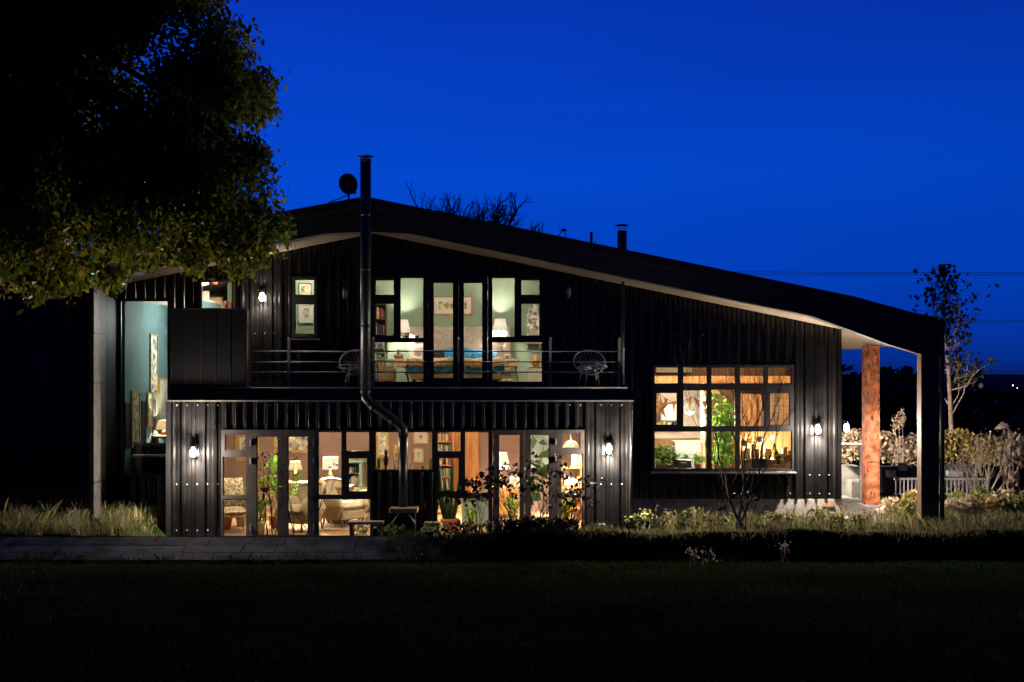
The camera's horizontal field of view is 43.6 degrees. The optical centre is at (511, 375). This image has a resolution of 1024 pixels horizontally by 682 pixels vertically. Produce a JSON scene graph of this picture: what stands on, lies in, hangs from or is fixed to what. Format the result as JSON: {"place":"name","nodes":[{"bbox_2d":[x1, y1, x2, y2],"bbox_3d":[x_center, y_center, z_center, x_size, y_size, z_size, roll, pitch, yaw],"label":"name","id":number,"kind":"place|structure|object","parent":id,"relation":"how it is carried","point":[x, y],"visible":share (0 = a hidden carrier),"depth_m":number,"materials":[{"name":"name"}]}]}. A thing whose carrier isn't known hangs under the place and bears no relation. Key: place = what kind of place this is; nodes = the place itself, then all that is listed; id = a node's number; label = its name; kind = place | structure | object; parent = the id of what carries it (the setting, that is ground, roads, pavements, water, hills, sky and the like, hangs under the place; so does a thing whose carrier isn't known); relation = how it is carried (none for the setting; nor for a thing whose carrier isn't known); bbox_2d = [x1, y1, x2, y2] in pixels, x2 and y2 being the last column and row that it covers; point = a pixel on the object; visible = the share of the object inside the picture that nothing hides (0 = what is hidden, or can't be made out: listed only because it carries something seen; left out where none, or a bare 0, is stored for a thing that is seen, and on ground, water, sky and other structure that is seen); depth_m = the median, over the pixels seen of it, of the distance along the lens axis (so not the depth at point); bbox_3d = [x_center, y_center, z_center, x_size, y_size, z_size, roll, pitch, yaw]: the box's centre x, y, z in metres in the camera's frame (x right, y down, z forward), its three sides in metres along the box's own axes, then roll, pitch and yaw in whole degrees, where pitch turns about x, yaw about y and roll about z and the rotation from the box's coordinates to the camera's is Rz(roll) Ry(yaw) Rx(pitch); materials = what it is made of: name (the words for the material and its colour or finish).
{"place":"outdoors","nodes":[
{"label":"outdoors","id":0,"kind":"place"},
{"bbox_2d":[0,494,165,535],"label":"bank grass","id":1,"kind":"structure","parent":0,"point":[26,524],"depth_m":22.18,"materials":[{"name":"plant"}]},
{"bbox_2d":[0,536,439,561],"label":"path","id":2,"kind":"structure","parent":0,"point":[107,548],"depth_m":20.14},
{"bbox_2d":[0,391,1023,681],"bbox_3d":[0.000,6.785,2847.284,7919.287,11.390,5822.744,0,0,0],"label":"ground","id":3,"kind":"structure","parent":0,"point":[810,545],"depth_m":13.39,"materials":[{"name":"plant"}]},
{"bbox_2d":[0,274,88,515],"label":"side building","id":4,"kind":"structure","parent":3,"relation":"on","point":[44,404],"depth_m":24.20,"materials":[{"name":"concrete"}]},
{"bbox_2d":[28,350,50,387],"bbox_3d":[-8.922,-0.121,24.210,0.419,0.726,0.080,0,0,0],"label":"window","id":5,"kind":"structure","parent":4,"relation":"in","point":[30,352],"depth_m":24.17,"materials":[{"name":"black glass"}]},
{"bbox_2d":[0,0,296,315],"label":"oak tree","id":6,"kind":"object","parent":3,"relation":"on","point":[68,180],"visible":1,"depth_m":16.45,"materials":[{"name":"green plant"}]},
{"bbox_2d":[0,528,484,563],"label":"edge grass","id":7,"kind":"structure","parent":3,"relation":"on","point":[455,560],"depth_m":19.73,"materials":[{"name":"plant"}]},
{"bbox_2d":[405,182,515,224],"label":"bare tree","id":8,"kind":"object","parent":3,"relation":"on","point":[468,214],"visible":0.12,"depth_m":51.59,"materials":[{"name":"plant"}]},
{"bbox_2d":[440,519,480,534],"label":"cushion plant","id":9,"kind":"object","parent":3,"relation":"on","point":[460,527],"visible":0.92,"depth_m":20.87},
{"bbox_2d":[442,471,498,533],"bbox_3d":[-0.672,2.173,21.215,1.162,1.190,0.700,0,0,-31],"label":"shrub","id":10,"kind":"object","parent":3,"relation":"on","point":[468,483],"visible":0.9,"depth_m":21.15,"materials":[{"name":"plant"}]},
{"bbox_2d":[429,194,517,225],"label":"bare tree","id":11,"kind":"object","parent":3,"relation":"on","point":[453,212],"visible":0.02,"depth_m":53.85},
{"bbox_2d":[482,517,523,532],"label":"cushion plant","id":12,"kind":"object","parent":3,"relation":"on","point":[508,524],"visible":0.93,"depth_m":20.84,"materials":[{"name":"plant"}]},
{"bbox_2d":[435,192,595,242],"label":"bare tree","id":13,"kind":"object","parent":3,"relation":"on","point":[515,211],"visible":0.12,"depth_m":53.90,"materials":[{"name":"plant"}]},
{"bbox_2d":[89,154,944,535],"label":"barn house","id":14,"kind":"structure","parent":3,"relation":"on","point":[255,370],"depth_m":24.95,"materials":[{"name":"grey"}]},
{"bbox_2d":[125,402,129,449],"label":"picture frame","id":15,"kind":"object","parent":14,"relation":"attached to","point":[127,425],"visible":1,"depth_m":25.29,"materials":[{"name":"black metal"}]},
{"bbox_2d":[131,390,140,447],"bbox_3d":[-7.594,0.878,25.826,0.030,1.136,0.584,0,0,0],"label":"picture frame","id":16,"kind":"object","parent":14,"relation":"attached to","point":[135,416],"visible":0.81,"depth_m":25.81,"materials":[{"name":"gold metal"}]},
{"bbox_2d":[118,299,170,475],"bbox_3d":[-7.171,0.238,25.000,1.008,3.458,0.090,0,0,0],"label":"stair window","id":17,"kind":"structure","parent":14,"relation":"in","point":[120,473],"depth_m":24.95,"materials":[{"name":"black metal"}]},
{"bbox_2d":[131,443,165,472],"bbox_3d":[-7.348,1.880,25.760,1.198,1.041,0.880,0,0,0],"label":"sofa","id":18,"kind":"object","parent":14,"relation":"on","point":[148,457],"visible":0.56,"depth_m":25.35,"materials":[{"name":"black fabric"}]},
{"bbox_2d":[146,392,152,426],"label":"picture frame","id":19,"kind":"object","parent":14,"relation":"attached to","point":[149,408],"visible":1,"depth_m":26.81,"materials":[{"name":"gold metal"}]},
{"bbox_2d":[149,334,157,393],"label":"picture frame","id":20,"kind":"object","parent":14,"relation":"attached to","point":[153,363],"visible":1,"depth_m":27.11,"materials":[{"name":"gold metal"}]},
{"bbox_2d":[158,378,167,419],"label":"picture frame","id":21,"kind":"object","parent":14,"relation":"attached to","point":[162,390],"visible":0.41,"depth_m":27.81,"materials":[{"name":"gold metal"}]},
{"bbox_2d":[199,279,234,307],"bbox_3d":[-5.758,-1.500,25.000,0.683,0.733,0.090,0,0,0],"label":"upper window","id":22,"kind":"structure","parent":14,"relation":"in","point":[200,280],"depth_m":24.95,"materials":[{"name":"black glass"}]},
{"bbox_2d":[224,477,245,528],"bbox_3d":[-5.367,2.489,24.566,0.595,0.988,0.735,0,0,-22],"label":"bamboo armchair","id":23,"kind":"object","parent":14,"relation":"on","point":[234,508],"visible":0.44,"depth_m":24.70,"materials":[{"name":"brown wood"}]},
{"bbox_2d":[221,430,252,535],"bbox_3d":[-5.038,2.005,23.500,0.583,2.005,0.090,0,0,0],"label":"window frame","id":24,"kind":"structure","parent":14,"relation":"in","point":[248,452],"depth_m":23.45,"materials":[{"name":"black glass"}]},
{"bbox_2d":[250,430,284,535],"bbox_3d":[-4.479,2.005,23.470,0.655,2.005,0.151,0,0,0],"label":"terrace door","id":25,"kind":"structure","parent":14,"relation":"in","point":[256,433],"depth_m":23.45,"materials":[{"name":"black glass"}]},
{"bbox_2d":[264,455,289,527],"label":"potted plant","id":26,"kind":"object","parent":14,"relation":"on","point":[274,472],"visible":0.52,"depth_m":24.93,"materials":[{"name":"plant"}]},
{"bbox_2d":[274,437,307,452],"bbox_3d":[-4.806,1.446,27.983,0.803,0.504,0.030,0,0,0],"label":"picture frame","id":27,"kind":"object","parent":14,"relation":"attached to","point":[298,444],"visible":0.41,"depth_m":27.98,"materials":[{"name":"gold metal"}]},
{"bbox_2d":[283,430,313,535],"bbox_3d":[-3.910,2.005,23.492,0.574,2.005,0.107,0,0,0],"label":"terrace door","id":28,"kind":"structure","parent":14,"relation":"in","point":[286,433],"depth_m":23.45,"materials":[{"name":"black glass"}]},
{"bbox_2d":[274,481,326,532],"bbox_3d":[-3.996,2.521,24.678,0.780,0.922,0.850,0,0,35],"label":"wingback armchair","id":29,"kind":"object","parent":14,"relation":"on","point":[298,502],"visible":0.58,"depth_m":24.53,"materials":[{"name":"beige fabric"}]},
{"bbox_2d":[290,276,319,339],"bbox_3d":[-4.021,-1.304,24.958,0.573,1.241,0.175,0,0,0],"label":"upper window","id":30,"kind":"structure","parent":14,"relation":"in","point":[296,299],"depth_m":24.95,"materials":[{"name":"black glass"}]},
{"bbox_2d":[299,304,312,322],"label":"picture frame","id":31,"kind":"object","parent":14,"relation":"attached to","point":[305,313],"visible":1,"depth_m":26.38,"materials":[{"name":"paper"}]},
{"bbox_2d":[328,173,357,202],"bbox_3d":[-3.092,-3.381,23.802,0.543,0.771,0.376,0,0,16],"label":"satellite dish","id":32,"kind":"object","parent":14,"relation":"attached to","point":[348,184],"visible":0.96,"depth_m":23.88,"materials":[{"name":"black metal"}]},
{"bbox_2d":[313,430,372,535],"bbox_3d":[-3.097,2.005,23.500,1.086,2.005,0.090,0,0,0],"label":"window frame","id":33,"kind":"structure","parent":14,"relation":"in","point":[345,455],"depth_m":23.45,"materials":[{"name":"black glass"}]},
{"bbox_2d":[319,516,369,529],"bbox_3d":[-3.074,2.978,25.800,1.607,0.012,2.400,0,0,0],"label":"rug","id":34,"kind":"object","parent":14,"relation":"on","point":[334,525],"visible":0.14,"depth_m":25.30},
{"bbox_2d":[326,484,353,522],"bbox_3d":[-3.475,2.605,25.850,0.515,0.750,0.540,0,0,0],"label":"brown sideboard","id":35,"kind":"object","parent":34,"relation":"on","point":[351,488],"visible":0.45,"depth_m":25.60,"materials":[{"name":"brown wood"}]},
{"bbox_2d":[322,456,338,476],"bbox_3d":[-3.666,1.939,25.850,0.330,0.580,0.330,0,0,0],"label":"table lamp","id":36,"kind":"object","parent":35,"relation":"on","point":[327,462],"visible":0.69,"depth_m":25.72,"materials":[{"name":"fabric"}]},
{"bbox_2d":[319,477,369,527],"bbox_3d":[-3.393,2.511,25.364,0.850,0.942,0.780,0,0,42],"label":"wingback armchair","id":37,"kind":"object","parent":34,"relation":"on","point":[341,509],"visible":0.69,"depth_m":25.11,"materials":[{"name":"beige fabric"}]},
{"bbox_2d":[349,459,365,486],"bbox_3d":[-3.401,2.374,27.710,0.428,1.092,0.500,0,0,0],"label":"display cabinet","id":38,"kind":"object","parent":14,"relation":"on","point":[356,473],"visible":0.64,"depth_m":27.56,"materials":[{"name":"teal paint"}]},
{"bbox_2d":[374,304,387,380],"bbox_3d":[-2.924,-0.732,28.430,0.302,1.744,0.260,0,0,0],"label":"bookcase","id":39,"kind":"object","parent":14,"relation":"on","point":[381,319],"visible":0.56,"depth_m":28.33,"materials":[{"name":"brown wood"}]},
{"bbox_2d":[376,432,388,456],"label":"picture frame","id":40,"kind":"object","parent":14,"relation":"attached to","point":[382,442],"visible":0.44,"depth_m":27.98,"materials":[{"name":"gold metal"}]},
{"bbox_2d":[374,342,394,381],"bbox_3d":[-2.727,-0.272,26.355,0.460,0.826,0.556,0,0,20],"label":"wooden chair","id":41,"kind":"object","parent":14,"relation":"on","point":[383,348],"visible":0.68,"depth_m":26.13,"materials":[{"name":"teal paint"}]},
{"bbox_2d":[378,365,396,381],"bbox_3d":[-2.633,-0.040,27.043,0.363,0.360,0.315,0,0,0],"label":"cabinet","id":42,"kind":"object","parent":14,"relation":"on","point":[389,376],"visible":0.85,"depth_m":26.89,"materials":[{"name":"brown wood"}]},
{"bbox_2d":[372,276,428,384],"bbox_3d":[-2.179,-0.879,25.000,1.108,2.125,0.090,0,0,0],"label":"bedroom window","id":43,"kind":"structure","parent":14,"relation":"in","point":[395,299],"depth_m":24.95,"materials":[{"name":"black glass"}]},
{"bbox_2d":[373,430,434,471],"bbox_3d":[-1.982,1.386,23.500,1.134,0.768,0.090,0,0,0],"label":"high window","id":44,"kind":"structure","parent":14,"relation":"in","point":[374,431],"depth_m":23.45,"materials":[{"name":"black glass"}]},
{"bbox_2d":[427,276,461,384],"bbox_3d":[-1.312,-0.879,24.970,0.694,2.125,0.151,0,0,0],"label":"bedroom door","id":45,"kind":"structure","parent":14,"relation":"in","point":[432,279],"depth_m":24.95,"materials":[{"name":"black glass"}]},
{"bbox_2d":[438,432,453,512],"bbox_3d":[-1.443,2.065,27.530,0.365,1.829,0.260,0,0,0],"label":"bookcase","id":46,"kind":"object","parent":14,"relation":"on","point":[445,441],"visible":0.48,"depth_m":27.43,"materials":[{"name":"orange wood"}]},
{"bbox_2d":[438,459,458,532],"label":"potted cactus","id":47,"kind":"object","parent":14,"relation":"on","point":[449,512],"visible":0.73,"depth_m":24.19,"materials":[{"name":"plant"}]},
{"bbox_2d":[434,296,472,314],"bbox_3d":[-1.353,-1.586,29.180,0.915,0.448,0.030,0,0,0],"label":"picture frame","id":48,"kind":"object","parent":14,"relation":"attached to","point":[443,305],"visible":0.76,"depth_m":29.18,"materials":[{"name":"paper"}]},
{"bbox_2d":[405,327,509,381],"bbox_3d":[-1.181,-0.482,27.676,2.285,1.243,2.928,0,0,0],"label":"double bed","id":49,"kind":"object","parent":14,"relation":"on","point":[443,338],"visible":0.56,"depth_m":28.97,"materials":[{"name":"fabric"}]},
{"bbox_2d":[435,430,492,532],"bbox_3d":[-0.884,2.005,23.500,1.053,2.005,0.090,0,0,0],"label":"window frame","id":50,"kind":"structure","parent":14,"relation":"in","point":[460,454],"depth_m":23.45,"materials":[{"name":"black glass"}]},
{"bbox_2d":[459,276,488,384],"bbox_3d":[-0.747,-0.879,24.992,0.584,2.125,0.107,0,0,0],"label":"bedroom door","id":51,"kind":"structure","parent":14,"relation":"in","point":[462,279],"depth_m":24.95,"materials":[{"name":"black glass"}]},
{"bbox_2d":[461,498,487,524],"bbox_3d":[-0.714,2.685,25.400,0.594,0.590,0.440,0,0,0],"label":"blanket chest","id":52,"kind":"object","parent":14,"relation":"on","point":[482,506],"visible":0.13,"depth_m":25.20,"materials":[{"name":"blue paint"}]},
{"bbox_2d":[499,485,517,517],"bbox_3d":[-0.142,2.652,26.801,0.532,0.657,0.497,0,0,0],"label":"chest of drawers","id":53,"kind":"object","parent":14,"relation":"on","point":[501,513],"visible":0.43,"depth_m":26.58,"materials":[{"name":"orange wood"}]},
{"bbox_2d":[493,430,523,528],"bbox_3d":[-0.062,2.005,23.492,0.581,2.005,0.107,0,0,0],"label":"terrace door","id":54,"kind":"structure","parent":14,"relation":"in","point":[496,433],"depth_m":23.45,"materials":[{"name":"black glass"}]},
{"bbox_2d":[488,276,543,384],"bbox_3d":[0.082,-0.879,25.000,1.103,2.125,0.090,0,0,0],"label":"bedroom window","id":55,"kind":"structure","parent":14,"relation":"in","point":[519,299],"depth_m":24.95,"materials":[{"name":"black glass"}]},
{"bbox_2d":[524,342,541,347],"bbox_3d":[0.491,-0.684,29.029,0.443,0.135,0.299,0,0,0],"label":"wall shelf","id":56,"kind":"object","parent":14,"relation":"attached to","point":[534,342],"depth_m":28.88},
{"bbox_2d":[526,304,538,334],"bbox_3d":[0.483,-1.188,28.994,0.309,0.870,0.072,0,0,0],"label":"carved panel","id":57,"kind":"object","parent":56,"relation":"on","point":[532,322],"visible":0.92,"depth_m":28.98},
{"bbox_2d":[524,435,548,522],"bbox_3d":[0.617,2.050,24.724,0.871,1.860,0.574,0,0,0],"label":"fiddle leaf fig","id":58,"kind":"object","parent":14,"relation":"on","point":[540,462],"visible":0.48,"depth_m":24.67,"materials":[{"name":"green plant"}]},
{"bbox_2d":[531,435,548,466],"bbox_3d":[0.593,1.596,27.983,0.439,0.840,0.030,0,0,0],"label":"picture frame","id":59,"kind":"object","parent":14,"relation":"attached to","point":[537,448],"visible":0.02,"depth_m":27.98,"materials":[{"name":"white paint"}]},
{"bbox_2d":[525,430,557,528],"bbox_3d":[0.538,2.005,23.470,0.609,2.005,0.151,0,0,0],"label":"terrace door","id":60,"kind":"structure","parent":14,"relation":"in","point":[553,434],"depth_m":23.45,"materials":[{"name":"black glass"}]},
{"bbox_2d":[558,430,583,528],"bbox_3d":[1.087,2.005,23.500,0.479,2.005,0.090,0,0,0],"label":"window frame","id":61,"kind":"structure","parent":14,"relation":"in","point":[561,451],"depth_m":23.45,"materials":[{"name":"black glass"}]},
{"bbox_2d":[573,349,606,386],"bbox_3d":[1.492,-0.126,24.202,0.640,0.727,0.452,0,0,-11],"label":"wire chair","id":62,"kind":"object","parent":14,"relation":"on","point":[587,368],"visible":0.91,"depth_m":24.23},
{"bbox_2d":[660,403,675,421],"bbox_3d":[3.579,0.844,29.105,0.429,0.429,0.050,0,0,0],"label":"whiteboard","id":63,"kind":"object","parent":14,"relation":"attached to","point":[670,413],"visible":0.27,"depth_m":29.10,"materials":[{"name":"white paint"}]},
{"bbox_2d":[671,440,701,467],"bbox_3d":[3.745,2.066,27.442,0.592,1.328,0.515,0,0,0],"label":"tall cupboard","id":64,"kind":"object","parent":14,"relation":"on","point":[690,448],"visible":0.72,"depth_m":27.20,"materials":[{"name":"wood"}]},
{"bbox_2d":[712,399,734,467],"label":"climbing plant","id":65,"kind":"object","parent":14,"relation":"on","point":[724,415],"visible":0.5,"depth_m":26.15,"materials":[{"name":"plant"}]},
{"bbox_2d":[651,365,796,473],"bbox_3d":[4.117,0.857,24.958,2.822,2.114,0.175,0,0,0],"label":"kitchen window","id":66,"kind":"structure","parent":14,"relation":"in","point":[678,388],"depth_m":24.95,"materials":[{"name":"black metal"}]},
{"bbox_2d":[740,394,761,425],"bbox_3d":[5.404,0.790,29.050,0.482,0.732,0.300,0,0,0],"label":"wall cupboard","id":67,"kind":"object","parent":14,"relation":"attached to","point":[748,415],"depth_m":28.90,"materials":[{"name":"orange wood"}]},
{"bbox_2d":[770,393,788,424],"bbox_3d":[6.050,0.780,29.050,0.540,0.867,0.300,0,0,0],"label":"wall cupboard","id":68,"kind":"object","parent":14,"relation":"attached to","point":[780,415],"depth_m":28.90,"materials":[{"name":"brown wood"}]},
{"bbox_2d":[842,464,858,494],"bbox_3d":[7.834,2.439,30.000,0.513,0.654,0.800,0,0,0],"label":"planter","id":69,"kind":"object","parent":14,"relation":"on","point":[850,471],"visible":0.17,"depth_m":29.60,"materials":[{"name":"concrete"}]},
{"bbox_2d":[846,479,858,497],"bbox_3d":[7.813,2.578,29.150,0.289,0.377,0.500,0,0,0],"label":"planter","id":70,"kind":"object","parent":14,"relation":"on","point":[852,488],"visible":0.73,"depth_m":28.91,"materials":[{"name":"concrete"}]},
{"bbox_2d":[475,451,571,520],"bbox_3d":[0.140,2.136,21.454,1.627,1.716,1.219,0,0,-9],"label":"shrub","id":71,"kind":"object","parent":3,"relation":"on","point":[533,475],"visible":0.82,"depth_m":21.38,"materials":[{"name":"plant"}]},
{"bbox_2d":[465,461,584,529],"bbox_3d":[0.222,2.175,21.186,2.014,1.511,1.146,0,0,0],"label":"shrub","id":72,"kind":"object","parent":3,"relation":"on","point":[504,483],"visible":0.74,"depth_m":21.23,"materials":[{"name":"plant"}]},
{"bbox_2d":[511,515,548,530],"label":"cushion plant","id":73,"kind":"object","parent":3,"relation":"on","point":[530,522],"visible":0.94,"depth_m":20.82,"materials":[{"name":"plant"}]},
{"bbox_2d":[544,516,583,531],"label":"cushion plant","id":74,"kind":"object","parent":3,"relation":"on","point":[562,522],"visible":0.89,"depth_m":20.86,"materials":[{"name":"plant"}]},
{"bbox_2d":[543,478,598,530],"bbox_3d":[0.951,2.315,21.558,0.822,1.201,0.743,0,0,27],"label":"shrub","id":75,"kind":"object","parent":3,"relation":"on","point":[576,492],"visible":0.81,"depth_m":21.44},
{"bbox_2d":[536,468,606,528],"bbox_3d":[0.926,2.186,21.656,1.211,1.284,0.959,0,0,-14],"label":"shrub","id":76,"kind":"object","parent":3,"relation":"on","point":[559,473],"visible":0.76,"depth_m":21.41,"materials":[{"name":"plant"}]},
{"bbox_2d":[673,331,814,531],"bbox_3d":[3.893,1.005,22.128,2.587,3.640,1.581,0,0,23],"label":"bare tree","id":77,"kind":"object","parent":3,"relation":"on","point":[741,407],"visible":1,"depth_m":22.32,"materials":[{"name":"plant"}]},
{"bbox_2d":[718,489,770,530],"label":"shrub","id":78,"kind":"object","parent":3,"relation":"on","point":[742,502],"visible":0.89,"depth_m":21.58,"materials":[{"name":"plant"}]},
{"bbox_2d":[842,428,916,465],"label":"hedge","id":79,"kind":"object","parent":3,"relation":"on","point":[888,444],"visible":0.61,"depth_m":31.12,"materials":[{"name":"plant"}]},
{"bbox_2d":[880,465,914,492],"bbox_3d":[8.818,2.394,29.500,0.740,0.584,0.600,0,0,0],"label":"planter","id":80,"kind":"object","parent":3,"relation":"on","point":[887,484],"visible":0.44,"depth_m":29.20,"materials":[{"name":"metal"}]},
{"bbox_2d":[891,499,916,517],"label":"border plant","id":81,"kind":"object","parent":3,"relation":"on","point":[906,505],"visible":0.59,"depth_m":24.51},
{"bbox_2d":[842,364,1023,442],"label":"woodland","id":82,"kind":"object","parent":3,"relation":"on","point":[894,395],"visible":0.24,"depth_m":72.63,"materials":[{"name":"plant"}]},
{"bbox_2d":[894,478,986,496],"bbox_3d":[9.456,2.533,28.200,2.068,0.535,0.040,0,0,0],"label":"rail fence","id":83,"kind":"object","parent":3,"relation":"on","point":[915,479],"visible":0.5,"depth_m":28.19,"materials":[{"name":"wood"}]},
{"bbox_2d":[939,497,965,515],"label":"border plant","id":84,"kind":"object","parent":3,"relation":"on","point":[953,506],"visible":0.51,"depth_m":24.50,"materials":[{"name":"beige plant"}]},
{"bbox_2d":[907,263,998,463],"bbox_3d":[10.991,0.026,31.933,2.194,5.710,1.625,0,0,22],"label":"birch tree","id":85,"kind":"object","parent":3,"relation":"on","point":[958,364],"visible":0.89,"depth_m":31.95,"materials":[{"name":"green plant"}]},
{"bbox_2d":[939,464,972,487],"bbox_3d":[10.251,2.332,29.700,0.666,0.510,0.600,0,0,0],"label":"planter","id":86,"kind":"object","parent":3,"relation":"on","point":[958,466],"visible":0.28,"depth_m":29.40,"materials":[{"name":"wood"}]},
{"bbox_2d":[939,428,1001,489],"bbox_3d":[10.906,2.044,30.954,1.653,1.575,1.013,0,0,0],"label":"hedge","id":87,"kind":"object","parent":3,"relation":"on","point":[960,439],"visible":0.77,"depth_m":30.62,"materials":[{"name":"brown plant"}]},
{"bbox_2d":[957,494,985,517],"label":"border plant","id":88,"kind":"object","parent":3,"relation":"on","point":[970,501],"visible":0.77,"depth_m":24.71,"materials":[{"name":"brown plant"}]},
{"bbox_2d":[945,442,999,493],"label":"shrub","id":89,"kind":"object","parent":3,"relation":"on","point":[967,474],"visible":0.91,"depth_m":27.58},
{"bbox_2d":[956,424,1023,490],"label":"shrub","id":90,"kind":"object","parent":3,"relation":"on","point":[974,460],"visible":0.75,"depth_m":27.80,"materials":[{"name":"brown plant"}]},
{"bbox_2d":[977,495,1009,516],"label":"border plant","id":91,"kind":"object","parent":3,"relation":"on","point":[992,505],"visible":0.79,"depth_m":24.62,"materials":[{"name":"green plant"}]},
{"bbox_2d":[994,421,1021,494],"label":"dried sunflower","id":92,"kind":"object","parent":3,"relation":"on","point":[1011,472],"visible":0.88,"depth_m":26.99,"materials":[{"name":"brown plant"}]},
{"bbox_2d":[994,430,1023,486],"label":"hedge","id":93,"kind":"object","parent":3,"relation":"on","point":[1021,452],"visible":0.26,"depth_m":31.79,"materials":[{"name":"brown plant"}]},
{"bbox_2d":[1000,492,1023,513],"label":"border plant","id":94,"kind":"object","parent":3,"relation":"on","point":[1012,503],"visible":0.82,"depth_m":24.73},
{"bbox_2d":[1,0,1023,373],"label":"sky","id":95,"kind":"structure","parent":0,"point":[779,140],"materials":[{"name":"blue"}]},
{"bbox_2d":[435,519,1023,547],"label":"crest grass","id":96,"kind":"structure","parent":0,"point":[769,528],"depth_m":20.73,"materials":[{"name":"plant"}]},
{"bbox_2d":[734,432,790,467],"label":"wall","id":97,"kind":"structure","parent":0,"point":[779,441],"depth_m":28.30,"materials":[{"name":"paint"}]},
{"bbox_2d":[634,501,948,533],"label":"border grass","id":98,"kind":"structure","parent":0,"point":[897,519],"depth_m":23.52,"materials":[{"name":"plant"}]},
{"bbox_2d":[842,377,1023,390],"bbox_3d":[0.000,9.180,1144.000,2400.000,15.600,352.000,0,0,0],"label":"hills","id":99,"kind":"structure","parent":0,"point":[998,383],"depth_m":1043.80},
{"bbox_2d":[901,506,1023,531],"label":"verge grass","id":100,"kind":"structure","parent":0,"point":[952,519],"depth_m":23.46,"materials":[{"name":"plant"}]},
{"bbox_3d":[4.166,2.307,25.578,2.830,0.846,0.585,0,0,0],"label":"kitchen counter","id":101,"kind":"object","parent":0,"visible":0},
{"bbox_2d":[655,443,679,467],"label":"leafy plant","id":102,"kind":"object","parent":101,"relation":"on","point":[662,452],"visible":0.97,"depth_m":25.55,"materials":[{"name":"plant"}]},
{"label":"terrace","id":103,"kind":"structure","parent":0,"visible":0},
{"bbox_2d":[253,439,297,535],"bbox_3d":[-4.074,2.088,22.135,0.807,1.967,0.594,0,0,0],"label":"shrub","id":104,"kind":"object","parent":103,"relation":"on","point":[265,464],"visible":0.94,"depth_m":22.01,"materials":[{"name":"plant"}]},
{"bbox_2d":[255,452,349,535],"bbox_3d":[-3.747,2.205,22.088,1.896,1.743,0.715,0,0,17],"label":"shrub","id":105,"kind":"object","parent":103,"relation":"on","point":[293,528],"visible":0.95,"depth_m":21.97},
{"bbox_2d":[347,520,383,535],"bbox_3d":[-2.605,2.822,22.850,0.632,0.435,0.260,0,0,0],"label":"bench","id":106,"kind":"object","parent":103,"relation":"on","point":[351,523],"visible":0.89,"depth_m":22.73,"materials":[{"name":"brown wood"}]},
{"bbox_2d":[389,506,418,535],"bbox_3d":[-1.948,2.711,23.140,0.501,0.638,0.420,0,0,0],"label":"flue stand","id":107,"kind":"object","parent":103,"relation":"on","point":[406,516],"visible":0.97,"depth_m":23.03,"materials":[{"name":"black metal"}]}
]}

